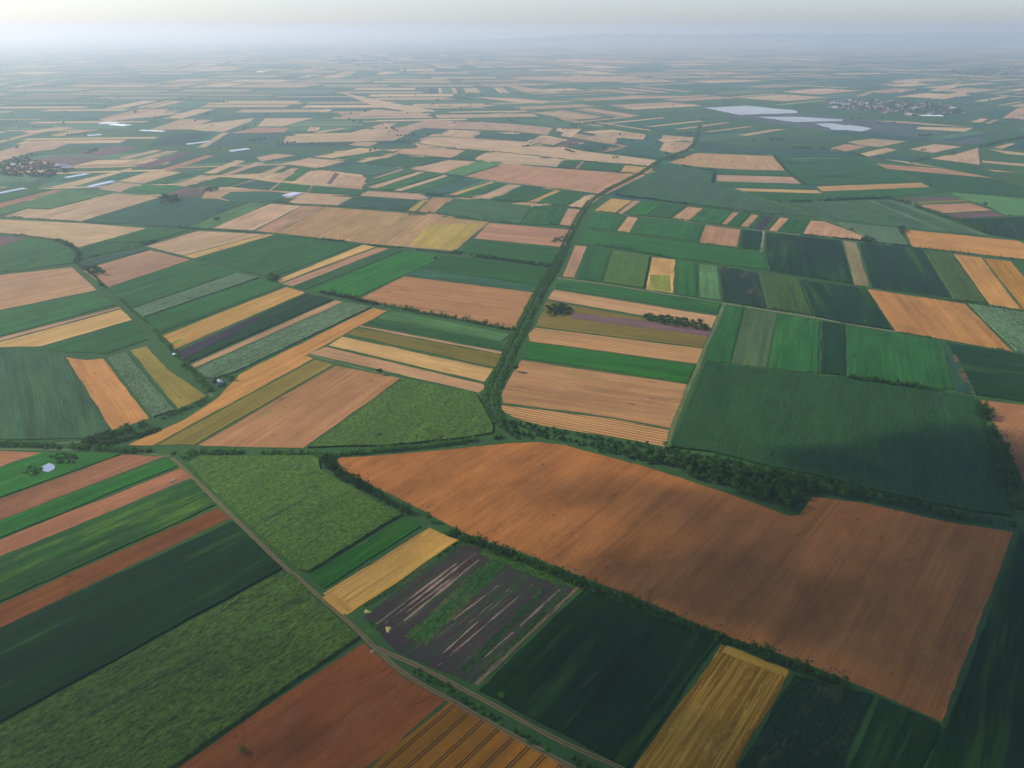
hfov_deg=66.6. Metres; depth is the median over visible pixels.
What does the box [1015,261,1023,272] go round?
crop field
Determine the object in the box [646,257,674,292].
stubble field
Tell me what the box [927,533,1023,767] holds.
crop field
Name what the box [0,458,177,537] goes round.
crop field
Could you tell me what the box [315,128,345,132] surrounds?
stubble field
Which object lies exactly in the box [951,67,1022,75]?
village trees
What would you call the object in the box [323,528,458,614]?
wheat field
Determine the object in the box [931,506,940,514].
tree
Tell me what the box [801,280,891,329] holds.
crop field
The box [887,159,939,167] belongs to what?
stubble field
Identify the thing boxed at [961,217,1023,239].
crop field
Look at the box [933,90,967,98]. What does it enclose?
stubble field
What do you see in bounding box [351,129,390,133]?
stubble field
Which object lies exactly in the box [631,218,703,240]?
crop field
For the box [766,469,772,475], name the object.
tree
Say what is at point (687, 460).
tree
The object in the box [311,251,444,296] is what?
crop field
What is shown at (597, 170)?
hedge
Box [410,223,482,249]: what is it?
stubble field
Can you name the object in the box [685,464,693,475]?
tree
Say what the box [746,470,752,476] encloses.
tree
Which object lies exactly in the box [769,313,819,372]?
crop field
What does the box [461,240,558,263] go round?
crop field
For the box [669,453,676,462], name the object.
tree
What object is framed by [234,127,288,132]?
stubble field
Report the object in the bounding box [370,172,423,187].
stubble field
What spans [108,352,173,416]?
maize field
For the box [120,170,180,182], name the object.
stubble field
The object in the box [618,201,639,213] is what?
stubble field
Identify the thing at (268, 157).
stubble field
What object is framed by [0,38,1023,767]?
ground
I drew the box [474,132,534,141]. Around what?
crop field
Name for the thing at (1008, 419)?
ploughed field
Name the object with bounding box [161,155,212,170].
stubble field
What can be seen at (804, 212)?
field track
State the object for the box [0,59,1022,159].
distant trees
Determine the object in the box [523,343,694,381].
crop field
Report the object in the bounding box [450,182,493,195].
stubble field
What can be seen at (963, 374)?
hedge
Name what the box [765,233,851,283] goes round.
crop field
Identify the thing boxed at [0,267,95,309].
stubble field
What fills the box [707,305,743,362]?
crop field
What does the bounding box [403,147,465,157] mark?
stubble field
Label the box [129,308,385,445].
stubble field
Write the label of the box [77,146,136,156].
stubble field
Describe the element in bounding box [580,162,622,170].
crop field
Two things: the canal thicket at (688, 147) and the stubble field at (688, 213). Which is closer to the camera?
the stubble field at (688, 213)
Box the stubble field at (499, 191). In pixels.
[478,185,520,198]
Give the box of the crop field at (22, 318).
[0,292,114,335]
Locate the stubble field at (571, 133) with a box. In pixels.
[556,128,580,137]
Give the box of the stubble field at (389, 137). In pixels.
[370,134,399,140]
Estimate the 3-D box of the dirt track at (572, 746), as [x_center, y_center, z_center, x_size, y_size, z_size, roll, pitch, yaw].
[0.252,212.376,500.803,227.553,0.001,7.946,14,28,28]
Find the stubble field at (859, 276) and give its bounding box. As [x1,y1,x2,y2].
[844,241,868,286]
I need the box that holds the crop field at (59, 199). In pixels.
[0,190,110,214]
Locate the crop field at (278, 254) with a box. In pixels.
[197,235,359,276]
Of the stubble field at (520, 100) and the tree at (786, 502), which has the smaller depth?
the tree at (786, 502)
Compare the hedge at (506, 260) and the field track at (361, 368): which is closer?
the field track at (361, 368)
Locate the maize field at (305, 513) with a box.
[187,455,401,571]
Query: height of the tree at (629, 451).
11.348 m
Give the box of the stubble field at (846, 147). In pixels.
[827,144,866,151]
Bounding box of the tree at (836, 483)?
[833,479,839,490]
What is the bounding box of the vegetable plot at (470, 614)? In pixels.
[362,545,579,684]
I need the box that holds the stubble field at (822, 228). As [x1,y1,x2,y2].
[804,221,861,239]
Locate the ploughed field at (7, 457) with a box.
[0,451,41,466]
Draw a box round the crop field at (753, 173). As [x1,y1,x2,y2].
[716,171,790,175]
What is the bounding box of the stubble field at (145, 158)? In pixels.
[119,151,176,165]
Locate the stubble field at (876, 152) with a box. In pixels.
[860,148,895,156]
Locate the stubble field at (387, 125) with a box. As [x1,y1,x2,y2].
[373,123,395,127]
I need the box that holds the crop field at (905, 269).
[859,243,950,297]
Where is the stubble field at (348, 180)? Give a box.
[333,174,364,186]
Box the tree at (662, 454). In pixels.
[659,452,664,461]
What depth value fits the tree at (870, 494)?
724.55 m
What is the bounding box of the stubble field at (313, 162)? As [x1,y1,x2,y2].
[283,158,343,167]
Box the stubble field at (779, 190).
[735,188,821,193]
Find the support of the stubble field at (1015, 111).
on the ground
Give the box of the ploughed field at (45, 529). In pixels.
[0,468,190,555]
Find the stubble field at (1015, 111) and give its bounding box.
[1004,107,1023,118]
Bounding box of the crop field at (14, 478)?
[0,452,119,496]
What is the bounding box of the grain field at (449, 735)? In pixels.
[372,702,564,767]
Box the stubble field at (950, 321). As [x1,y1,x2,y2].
[868,289,1012,351]
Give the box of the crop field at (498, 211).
[436,198,530,223]
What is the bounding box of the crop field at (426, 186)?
[402,176,462,192]
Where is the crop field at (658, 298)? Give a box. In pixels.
[556,280,719,313]
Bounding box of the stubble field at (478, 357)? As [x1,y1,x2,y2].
[346,328,500,367]
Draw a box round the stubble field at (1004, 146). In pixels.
[994,143,1015,148]
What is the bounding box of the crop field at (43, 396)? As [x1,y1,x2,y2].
[0,350,108,439]
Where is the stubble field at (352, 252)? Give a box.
[278,245,373,282]
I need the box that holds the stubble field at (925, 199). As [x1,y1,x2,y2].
[902,197,958,201]
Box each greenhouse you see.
[0,188,26,193]
[64,173,89,177]
[86,181,115,186]
[98,122,119,123]
[109,124,130,125]
[139,130,165,131]
[187,141,211,144]
[229,148,250,151]
[282,192,301,196]
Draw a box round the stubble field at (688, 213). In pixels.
[673,207,702,220]
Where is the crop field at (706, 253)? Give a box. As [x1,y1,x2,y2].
[578,229,765,269]
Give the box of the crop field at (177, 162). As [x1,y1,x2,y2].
[153,155,201,168]
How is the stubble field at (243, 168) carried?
on the ground
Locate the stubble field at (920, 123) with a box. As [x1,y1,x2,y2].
[885,121,963,126]
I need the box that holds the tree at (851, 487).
[845,484,854,492]
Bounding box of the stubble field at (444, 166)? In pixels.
[412,160,474,172]
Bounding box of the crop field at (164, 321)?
[144,278,283,332]
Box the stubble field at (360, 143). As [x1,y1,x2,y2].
[350,141,378,146]
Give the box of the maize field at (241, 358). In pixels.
[196,302,370,378]
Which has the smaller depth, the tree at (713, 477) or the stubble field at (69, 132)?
the tree at (713, 477)
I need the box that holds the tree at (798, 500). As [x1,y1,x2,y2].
[794,495,804,506]
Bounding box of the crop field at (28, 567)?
[0,480,214,601]
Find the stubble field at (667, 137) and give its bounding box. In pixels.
[661,135,692,140]
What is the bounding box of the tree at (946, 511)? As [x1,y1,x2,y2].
[940,506,950,515]
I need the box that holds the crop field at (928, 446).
[671,363,1012,516]
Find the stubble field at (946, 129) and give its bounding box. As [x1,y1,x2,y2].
[916,127,971,131]
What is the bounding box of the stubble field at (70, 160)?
[33,156,104,165]
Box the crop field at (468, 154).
[453,150,484,158]
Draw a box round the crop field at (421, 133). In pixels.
[393,128,445,142]
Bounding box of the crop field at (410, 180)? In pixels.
[379,173,439,189]
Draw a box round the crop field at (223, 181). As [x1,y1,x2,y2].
[188,177,253,186]
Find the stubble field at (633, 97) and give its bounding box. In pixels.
[600,95,681,99]
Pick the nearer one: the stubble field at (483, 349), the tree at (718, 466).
the tree at (718, 466)
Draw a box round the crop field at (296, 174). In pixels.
[282,168,309,180]
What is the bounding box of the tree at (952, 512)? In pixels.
[945,508,955,516]
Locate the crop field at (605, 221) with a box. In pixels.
[588,213,623,229]
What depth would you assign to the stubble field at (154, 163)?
2627.10 m
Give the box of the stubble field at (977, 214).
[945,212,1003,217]
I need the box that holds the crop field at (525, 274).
[422,255,549,286]
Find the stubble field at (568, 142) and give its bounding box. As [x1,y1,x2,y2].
[557,139,584,146]
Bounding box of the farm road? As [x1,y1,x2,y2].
[0,448,169,456]
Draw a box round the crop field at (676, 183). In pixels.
[619,164,817,216]
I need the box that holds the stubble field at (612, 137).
[587,132,643,142]
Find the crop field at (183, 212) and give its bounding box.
[84,198,246,226]
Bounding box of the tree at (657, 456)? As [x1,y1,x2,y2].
[653,452,660,462]
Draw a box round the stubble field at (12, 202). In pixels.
[0,190,61,207]
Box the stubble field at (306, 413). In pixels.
[198,366,399,447]
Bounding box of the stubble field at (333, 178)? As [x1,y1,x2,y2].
[327,172,338,183]
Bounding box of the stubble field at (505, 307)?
[362,276,533,328]
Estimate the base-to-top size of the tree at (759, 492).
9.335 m
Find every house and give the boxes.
[54,164,65,167]
[61,166,72,169]
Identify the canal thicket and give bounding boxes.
[481,296,534,423]
[490,298,541,420]
[529,200,589,298]
[536,201,592,298]
[589,125,699,200]
[591,125,701,200]
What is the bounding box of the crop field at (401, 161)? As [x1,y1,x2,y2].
[368,155,443,167]
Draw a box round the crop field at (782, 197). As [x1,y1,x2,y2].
[748,193,846,200]
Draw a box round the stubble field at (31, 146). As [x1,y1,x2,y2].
[0,141,71,155]
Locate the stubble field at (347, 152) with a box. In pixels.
[315,148,378,157]
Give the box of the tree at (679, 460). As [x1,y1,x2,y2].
[676,457,683,463]
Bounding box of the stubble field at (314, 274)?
[282,248,387,285]
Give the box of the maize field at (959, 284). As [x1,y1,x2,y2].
[924,249,986,303]
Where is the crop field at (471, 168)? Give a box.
[446,161,502,175]
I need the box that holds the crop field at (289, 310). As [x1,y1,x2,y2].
[177,293,332,362]
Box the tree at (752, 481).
[749,479,756,486]
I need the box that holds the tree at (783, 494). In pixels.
[778,490,788,499]
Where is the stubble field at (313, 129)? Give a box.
[307,127,319,130]
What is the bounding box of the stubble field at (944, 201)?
[911,199,968,203]
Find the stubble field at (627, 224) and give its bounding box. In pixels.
[618,217,637,231]
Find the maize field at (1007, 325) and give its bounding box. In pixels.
[969,303,1023,352]
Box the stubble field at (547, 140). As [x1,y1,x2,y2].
[530,137,565,144]
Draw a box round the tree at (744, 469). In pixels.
[742,465,748,474]
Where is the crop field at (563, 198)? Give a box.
[538,191,586,205]
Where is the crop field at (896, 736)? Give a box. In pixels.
[848,698,939,767]
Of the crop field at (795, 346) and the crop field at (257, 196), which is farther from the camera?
the crop field at (257, 196)
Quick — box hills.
[417,32,1023,43]
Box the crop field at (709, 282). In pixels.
[699,264,720,299]
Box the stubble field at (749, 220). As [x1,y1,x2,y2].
[740,215,757,226]
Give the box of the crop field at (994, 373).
[946,342,1023,401]
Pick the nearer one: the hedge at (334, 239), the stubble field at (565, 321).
the stubble field at (565, 321)
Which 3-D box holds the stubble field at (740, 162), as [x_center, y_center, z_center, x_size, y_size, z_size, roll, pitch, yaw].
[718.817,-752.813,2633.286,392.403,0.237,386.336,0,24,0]
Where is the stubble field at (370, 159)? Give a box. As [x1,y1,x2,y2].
[356,154,395,161]
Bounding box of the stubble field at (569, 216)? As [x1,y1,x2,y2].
[560,209,581,225]
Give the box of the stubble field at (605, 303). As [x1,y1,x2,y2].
[548,290,716,327]
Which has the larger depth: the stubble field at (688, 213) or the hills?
the hills
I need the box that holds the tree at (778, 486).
[775,484,783,491]
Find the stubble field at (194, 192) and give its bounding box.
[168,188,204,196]
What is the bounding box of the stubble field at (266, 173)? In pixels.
[258,166,286,177]
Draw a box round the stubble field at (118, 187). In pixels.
[100,182,138,191]
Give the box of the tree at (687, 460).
[683,456,691,464]
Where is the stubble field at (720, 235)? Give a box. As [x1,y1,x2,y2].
[700,225,739,246]
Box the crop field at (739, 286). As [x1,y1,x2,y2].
[719,266,764,307]
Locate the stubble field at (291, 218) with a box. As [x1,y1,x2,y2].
[257,206,323,232]
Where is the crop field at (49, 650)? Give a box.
[0,521,281,721]
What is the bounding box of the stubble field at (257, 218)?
[214,204,299,229]
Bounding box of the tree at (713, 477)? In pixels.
[709,474,718,481]
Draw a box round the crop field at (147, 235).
[104,229,187,243]
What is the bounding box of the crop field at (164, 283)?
[110,260,235,307]
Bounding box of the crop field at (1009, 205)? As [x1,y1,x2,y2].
[950,192,1023,215]
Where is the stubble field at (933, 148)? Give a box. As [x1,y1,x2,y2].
[910,144,960,152]
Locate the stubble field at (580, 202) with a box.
[569,195,601,207]
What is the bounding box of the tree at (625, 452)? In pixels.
[620,448,628,456]
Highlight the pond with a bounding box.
[42,463,54,471]
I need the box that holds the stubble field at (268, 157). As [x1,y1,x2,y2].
[257,154,293,160]
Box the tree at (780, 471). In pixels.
[778,469,784,475]
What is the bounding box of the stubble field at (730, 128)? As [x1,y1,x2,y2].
[706,126,754,131]
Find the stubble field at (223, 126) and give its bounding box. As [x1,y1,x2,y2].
[182,118,253,131]
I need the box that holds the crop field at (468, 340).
[367,320,502,349]
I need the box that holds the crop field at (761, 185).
[719,182,813,188]
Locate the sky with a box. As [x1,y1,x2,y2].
[0,0,1023,37]
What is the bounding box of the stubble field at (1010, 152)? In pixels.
[991,149,1023,154]
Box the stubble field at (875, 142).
[850,139,905,146]
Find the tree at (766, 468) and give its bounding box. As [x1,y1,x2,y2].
[760,466,771,471]
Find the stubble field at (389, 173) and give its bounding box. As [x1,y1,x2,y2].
[372,169,403,178]
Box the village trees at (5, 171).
[0,157,66,176]
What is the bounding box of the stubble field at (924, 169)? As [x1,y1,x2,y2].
[878,164,990,177]
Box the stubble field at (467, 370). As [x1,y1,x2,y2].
[329,337,492,381]
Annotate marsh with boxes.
[718,114,985,144]
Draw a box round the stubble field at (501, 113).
[474,110,535,115]
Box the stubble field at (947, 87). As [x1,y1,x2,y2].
[929,82,960,90]
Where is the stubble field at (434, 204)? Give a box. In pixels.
[419,197,450,212]
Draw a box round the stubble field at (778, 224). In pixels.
[770,218,787,230]
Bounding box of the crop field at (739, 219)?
[729,213,748,225]
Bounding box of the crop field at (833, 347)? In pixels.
[820,321,844,375]
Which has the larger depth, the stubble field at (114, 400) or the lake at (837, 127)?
the lake at (837, 127)
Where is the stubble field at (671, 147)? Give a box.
[660,141,692,152]
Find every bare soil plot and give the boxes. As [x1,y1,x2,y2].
[179,316,259,357]
[755,216,773,229]
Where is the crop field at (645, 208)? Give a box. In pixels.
[624,201,660,215]
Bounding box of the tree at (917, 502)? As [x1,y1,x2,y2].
[914,498,922,510]
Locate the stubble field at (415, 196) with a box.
[360,191,427,199]
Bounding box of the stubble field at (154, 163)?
[136,153,189,167]
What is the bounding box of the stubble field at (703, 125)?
[678,122,729,129]
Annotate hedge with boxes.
[0,440,322,457]
[4,215,207,228]
[14,233,54,239]
[54,238,82,262]
[75,261,107,287]
[80,419,146,445]
[98,427,160,446]
[119,297,160,335]
[139,238,156,244]
[158,334,211,392]
[161,396,208,418]
[214,228,348,242]
[266,200,404,210]
[319,288,386,306]
[322,237,346,241]
[322,452,372,493]
[326,432,502,456]
[368,244,453,253]
[369,487,849,687]
[369,620,382,632]
[391,141,508,152]
[391,304,516,330]
[397,153,473,160]
[405,209,512,222]
[425,192,442,195]
[436,541,479,556]
[449,194,527,202]
[450,249,552,266]
[514,153,653,166]
[528,200,584,208]
[529,142,662,158]
[534,165,646,174]
[587,225,761,250]
[596,243,672,257]
[600,210,746,227]
[616,193,687,204]
[691,203,772,214]
[704,361,847,377]
[711,169,716,182]
[773,154,806,184]
[774,271,916,294]
[789,195,888,201]
[802,146,863,156]
[803,233,911,246]
[846,372,926,388]
[889,195,990,233]
[900,332,1009,351]
[913,246,1023,260]
[917,293,1023,311]
[924,387,999,400]
[953,355,974,392]
[972,398,1023,509]
[979,135,1023,146]
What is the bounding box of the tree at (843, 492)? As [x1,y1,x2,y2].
[839,489,849,496]
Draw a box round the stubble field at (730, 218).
[722,212,737,224]
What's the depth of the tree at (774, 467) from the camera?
765.34 m
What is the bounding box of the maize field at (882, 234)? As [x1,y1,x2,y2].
[837,222,907,244]
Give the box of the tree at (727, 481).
[724,477,730,485]
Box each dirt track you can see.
[170,457,576,767]
[375,646,624,767]
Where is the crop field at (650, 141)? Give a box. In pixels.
[615,134,661,149]
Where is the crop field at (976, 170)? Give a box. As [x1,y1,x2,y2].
[919,162,997,177]
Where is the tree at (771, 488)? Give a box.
[765,485,775,493]
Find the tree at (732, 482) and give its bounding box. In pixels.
[730,478,739,485]
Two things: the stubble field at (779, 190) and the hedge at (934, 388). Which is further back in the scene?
the stubble field at (779, 190)
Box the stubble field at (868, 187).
[818,183,928,190]
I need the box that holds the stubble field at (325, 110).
[318,109,331,111]
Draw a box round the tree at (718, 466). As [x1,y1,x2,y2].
[716,463,723,470]
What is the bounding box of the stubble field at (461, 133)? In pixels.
[440,130,479,136]
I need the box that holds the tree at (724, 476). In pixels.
[720,473,727,482]
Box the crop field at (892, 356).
[846,326,953,389]
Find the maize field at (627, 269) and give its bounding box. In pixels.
[603,250,649,287]
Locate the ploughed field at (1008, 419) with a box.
[980,400,1023,481]
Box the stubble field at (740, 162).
[669,153,784,170]
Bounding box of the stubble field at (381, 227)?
[278,207,487,250]
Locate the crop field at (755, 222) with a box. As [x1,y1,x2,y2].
[749,215,762,227]
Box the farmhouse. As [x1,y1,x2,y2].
[216,379,222,385]
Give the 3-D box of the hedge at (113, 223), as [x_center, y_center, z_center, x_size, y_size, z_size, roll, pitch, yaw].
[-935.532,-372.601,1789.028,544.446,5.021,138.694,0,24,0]
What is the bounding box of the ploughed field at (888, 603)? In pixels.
[337,442,1012,721]
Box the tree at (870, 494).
[866,491,875,500]
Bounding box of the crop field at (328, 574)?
[310,517,420,587]
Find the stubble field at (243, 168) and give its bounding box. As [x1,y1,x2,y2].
[221,162,263,175]
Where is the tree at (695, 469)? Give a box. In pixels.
[691,466,699,472]
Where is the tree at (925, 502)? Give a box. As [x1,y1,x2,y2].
[919,498,927,507]
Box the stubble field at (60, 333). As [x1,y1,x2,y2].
[0,310,131,347]
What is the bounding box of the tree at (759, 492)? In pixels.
[754,489,762,496]
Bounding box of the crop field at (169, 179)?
[148,173,190,183]
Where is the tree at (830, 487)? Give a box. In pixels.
[826,484,834,493]
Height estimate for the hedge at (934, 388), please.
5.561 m
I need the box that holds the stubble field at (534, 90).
[500,84,557,93]
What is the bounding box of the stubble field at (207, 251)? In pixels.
[184,234,273,257]
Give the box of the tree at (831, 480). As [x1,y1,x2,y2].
[826,476,835,483]
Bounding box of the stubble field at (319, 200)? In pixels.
[290,195,351,205]
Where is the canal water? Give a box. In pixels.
[489,228,572,421]
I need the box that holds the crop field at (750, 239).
[739,230,761,249]
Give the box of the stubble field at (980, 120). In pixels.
[972,118,986,122]
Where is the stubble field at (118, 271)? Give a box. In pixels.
[83,250,188,286]
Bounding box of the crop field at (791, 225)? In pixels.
[780,218,807,232]
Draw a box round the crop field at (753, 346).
[732,309,775,367]
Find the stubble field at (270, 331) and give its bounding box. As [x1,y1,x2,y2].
[190,300,341,367]
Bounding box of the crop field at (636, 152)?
[609,148,672,157]
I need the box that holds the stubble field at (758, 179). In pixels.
[716,175,800,183]
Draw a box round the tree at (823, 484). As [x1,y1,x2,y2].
[819,481,826,490]
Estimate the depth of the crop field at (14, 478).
781.05 m
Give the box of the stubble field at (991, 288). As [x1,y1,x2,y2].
[954,254,1020,309]
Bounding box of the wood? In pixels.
[498,418,1016,526]
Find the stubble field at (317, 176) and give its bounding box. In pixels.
[296,171,332,182]
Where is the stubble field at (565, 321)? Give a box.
[536,301,710,347]
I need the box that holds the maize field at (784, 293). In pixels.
[760,273,811,314]
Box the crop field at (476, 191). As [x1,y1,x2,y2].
[456,182,503,197]
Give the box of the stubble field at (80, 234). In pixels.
[0,219,145,246]
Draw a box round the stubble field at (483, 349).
[360,326,501,353]
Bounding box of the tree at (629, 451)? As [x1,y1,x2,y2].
[626,446,632,455]
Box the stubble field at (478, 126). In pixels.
[374,120,551,140]
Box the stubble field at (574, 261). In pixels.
[563,245,586,277]
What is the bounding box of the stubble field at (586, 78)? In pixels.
[514,76,640,81]
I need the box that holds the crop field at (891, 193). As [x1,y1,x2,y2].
[823,188,944,197]
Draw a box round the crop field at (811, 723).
[737,675,872,767]
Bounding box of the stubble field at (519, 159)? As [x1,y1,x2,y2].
[476,153,561,166]
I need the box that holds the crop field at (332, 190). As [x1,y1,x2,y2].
[309,185,364,195]
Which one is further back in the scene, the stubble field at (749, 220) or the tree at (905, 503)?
the stubble field at (749, 220)
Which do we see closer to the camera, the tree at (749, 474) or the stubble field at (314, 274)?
the tree at (749, 474)
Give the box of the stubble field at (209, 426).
[158,360,332,444]
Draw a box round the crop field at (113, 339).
[44,321,148,353]
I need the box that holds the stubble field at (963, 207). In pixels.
[921,203,991,212]
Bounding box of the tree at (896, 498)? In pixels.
[892,495,900,504]
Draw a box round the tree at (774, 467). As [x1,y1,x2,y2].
[768,464,778,474]
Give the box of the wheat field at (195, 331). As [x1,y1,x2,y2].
[163,287,303,348]
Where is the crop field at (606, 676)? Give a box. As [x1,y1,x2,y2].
[479,588,716,767]
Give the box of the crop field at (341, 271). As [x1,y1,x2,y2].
[294,249,402,289]
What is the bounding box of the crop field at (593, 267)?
[577,247,610,281]
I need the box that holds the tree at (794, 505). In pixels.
[788,501,796,509]
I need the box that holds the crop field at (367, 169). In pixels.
[329,164,402,175]
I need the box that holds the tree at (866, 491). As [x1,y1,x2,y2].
[862,487,870,496]
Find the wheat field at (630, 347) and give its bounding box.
[529,328,702,363]
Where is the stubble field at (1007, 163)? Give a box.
[982,161,1023,165]
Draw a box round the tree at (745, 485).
[741,481,748,489]
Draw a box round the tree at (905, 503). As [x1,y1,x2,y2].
[901,499,911,508]
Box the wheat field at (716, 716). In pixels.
[633,645,788,767]
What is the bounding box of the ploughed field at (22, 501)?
[0,455,163,519]
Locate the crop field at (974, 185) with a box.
[904,172,1023,197]
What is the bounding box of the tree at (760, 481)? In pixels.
[758,477,765,483]
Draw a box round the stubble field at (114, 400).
[66,357,148,429]
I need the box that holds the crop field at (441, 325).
[378,311,509,340]
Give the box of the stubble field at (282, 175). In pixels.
[269,168,298,180]
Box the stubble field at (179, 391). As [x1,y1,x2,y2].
[130,346,204,408]
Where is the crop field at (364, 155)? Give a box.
[335,150,392,159]
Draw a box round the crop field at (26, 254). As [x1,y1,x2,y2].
[0,240,73,271]
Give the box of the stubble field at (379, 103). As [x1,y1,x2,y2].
[344,93,433,111]
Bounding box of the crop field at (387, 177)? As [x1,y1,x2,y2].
[369,170,415,184]
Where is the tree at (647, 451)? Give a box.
[644,449,653,455]
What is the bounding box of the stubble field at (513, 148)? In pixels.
[413,137,655,165]
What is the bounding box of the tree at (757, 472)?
[752,469,760,476]
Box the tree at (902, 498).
[899,496,907,503]
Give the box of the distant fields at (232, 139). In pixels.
[0,42,1023,217]
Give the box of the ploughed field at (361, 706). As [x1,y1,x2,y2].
[179,643,444,767]
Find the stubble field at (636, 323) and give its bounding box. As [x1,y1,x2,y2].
[571,313,710,335]
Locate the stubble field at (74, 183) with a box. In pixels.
[53,168,131,188]
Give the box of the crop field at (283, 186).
[272,182,310,191]
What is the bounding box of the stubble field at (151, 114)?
[99,112,179,120]
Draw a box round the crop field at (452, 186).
[419,177,480,194]
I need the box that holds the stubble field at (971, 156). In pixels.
[931,148,979,164]
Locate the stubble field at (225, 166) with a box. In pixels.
[205,160,243,173]
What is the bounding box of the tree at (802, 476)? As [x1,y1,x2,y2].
[796,473,806,478]
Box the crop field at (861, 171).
[779,159,916,184]
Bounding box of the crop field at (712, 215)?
[691,208,730,223]
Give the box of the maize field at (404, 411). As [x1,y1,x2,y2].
[308,379,492,447]
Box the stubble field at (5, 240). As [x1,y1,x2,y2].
[0,236,21,246]
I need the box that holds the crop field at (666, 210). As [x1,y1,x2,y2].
[649,204,684,217]
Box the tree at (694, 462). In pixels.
[691,459,697,466]
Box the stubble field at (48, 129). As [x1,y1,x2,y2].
[24,127,71,132]
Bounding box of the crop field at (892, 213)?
[794,200,986,235]
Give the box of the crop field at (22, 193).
[0,188,50,201]
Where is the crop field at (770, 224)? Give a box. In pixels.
[765,217,777,229]
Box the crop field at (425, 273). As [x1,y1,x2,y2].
[406,268,537,290]
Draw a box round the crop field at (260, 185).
[232,180,277,189]
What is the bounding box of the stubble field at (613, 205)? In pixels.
[595,198,631,212]
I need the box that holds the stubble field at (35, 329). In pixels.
[0,307,119,340]
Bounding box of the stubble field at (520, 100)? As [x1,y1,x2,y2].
[476,97,549,102]
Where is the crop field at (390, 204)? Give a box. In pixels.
[340,197,416,209]
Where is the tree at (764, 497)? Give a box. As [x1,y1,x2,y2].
[762,495,768,501]
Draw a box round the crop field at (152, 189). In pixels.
[124,184,182,193]
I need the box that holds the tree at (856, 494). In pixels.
[853,487,862,497]
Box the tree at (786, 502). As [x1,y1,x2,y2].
[783,497,792,510]
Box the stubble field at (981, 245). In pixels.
[904,230,1023,258]
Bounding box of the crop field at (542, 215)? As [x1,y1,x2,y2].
[523,206,564,224]
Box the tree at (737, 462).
[735,459,743,466]
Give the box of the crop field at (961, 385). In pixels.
[943,343,970,393]
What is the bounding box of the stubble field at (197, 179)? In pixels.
[173,175,217,185]
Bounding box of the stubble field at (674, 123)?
[648,121,700,126]
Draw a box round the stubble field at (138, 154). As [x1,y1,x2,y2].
[120,150,161,158]
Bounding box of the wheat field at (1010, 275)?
[984,258,1023,308]
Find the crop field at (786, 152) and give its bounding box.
[700,142,862,157]
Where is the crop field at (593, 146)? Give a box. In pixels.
[573,142,615,150]
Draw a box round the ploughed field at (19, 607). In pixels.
[0,508,229,627]
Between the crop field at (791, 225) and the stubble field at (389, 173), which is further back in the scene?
the stubble field at (389, 173)
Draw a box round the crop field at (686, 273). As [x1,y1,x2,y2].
[676,260,696,296]
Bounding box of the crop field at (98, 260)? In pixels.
[79,248,148,266]
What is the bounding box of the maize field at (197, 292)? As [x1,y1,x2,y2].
[133,272,258,316]
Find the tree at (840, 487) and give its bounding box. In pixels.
[838,485,845,489]
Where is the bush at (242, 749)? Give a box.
[236,744,246,753]
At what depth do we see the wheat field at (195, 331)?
1194.80 m
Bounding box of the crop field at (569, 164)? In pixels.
[559,160,580,167]
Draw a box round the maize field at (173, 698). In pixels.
[0,570,358,767]
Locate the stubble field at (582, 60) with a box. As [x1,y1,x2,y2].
[550,59,655,62]
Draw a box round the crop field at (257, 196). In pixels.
[220,191,287,201]
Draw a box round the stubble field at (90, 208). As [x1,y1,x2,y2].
[4,193,158,220]
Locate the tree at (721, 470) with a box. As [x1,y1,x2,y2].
[717,467,725,474]
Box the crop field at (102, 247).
[80,241,149,258]
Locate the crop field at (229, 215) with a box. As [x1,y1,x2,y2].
[189,202,268,228]
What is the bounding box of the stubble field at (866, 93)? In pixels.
[855,92,870,96]
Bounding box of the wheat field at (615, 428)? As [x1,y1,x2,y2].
[501,405,668,445]
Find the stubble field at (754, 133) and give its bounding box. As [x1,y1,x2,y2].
[741,129,783,135]
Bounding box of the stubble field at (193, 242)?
[147,231,263,254]
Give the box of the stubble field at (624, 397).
[502,360,686,427]
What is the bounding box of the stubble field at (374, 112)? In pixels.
[360,109,429,116]
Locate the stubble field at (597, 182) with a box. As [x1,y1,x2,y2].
[465,164,644,194]
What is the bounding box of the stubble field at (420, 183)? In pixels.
[395,175,446,190]
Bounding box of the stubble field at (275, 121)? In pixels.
[258,118,311,125]
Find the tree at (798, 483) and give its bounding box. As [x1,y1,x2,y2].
[794,479,802,489]
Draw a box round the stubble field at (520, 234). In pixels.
[475,223,571,246]
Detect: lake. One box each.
[707,106,798,114]
[761,117,843,121]
[815,123,872,131]
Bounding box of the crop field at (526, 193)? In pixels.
[494,186,552,201]
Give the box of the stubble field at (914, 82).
[893,81,918,83]
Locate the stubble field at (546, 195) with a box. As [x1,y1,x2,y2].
[530,190,559,201]
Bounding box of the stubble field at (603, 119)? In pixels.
[577,116,631,122]
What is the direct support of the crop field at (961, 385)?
on the ground
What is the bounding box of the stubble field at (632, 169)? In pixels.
[621,165,652,173]
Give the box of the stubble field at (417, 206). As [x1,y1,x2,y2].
[408,199,428,210]
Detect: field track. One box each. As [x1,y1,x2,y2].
[49,441,80,443]
[78,262,212,396]
[308,355,480,394]
[560,278,895,331]
[599,212,799,234]
[663,304,725,448]
[733,188,864,236]
[759,231,764,251]
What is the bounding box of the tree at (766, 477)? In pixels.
[764,474,770,481]
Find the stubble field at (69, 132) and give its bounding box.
[51,130,90,135]
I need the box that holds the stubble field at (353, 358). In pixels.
[310,347,483,392]
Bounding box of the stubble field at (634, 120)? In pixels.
[608,117,662,123]
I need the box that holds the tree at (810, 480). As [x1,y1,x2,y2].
[806,478,814,483]

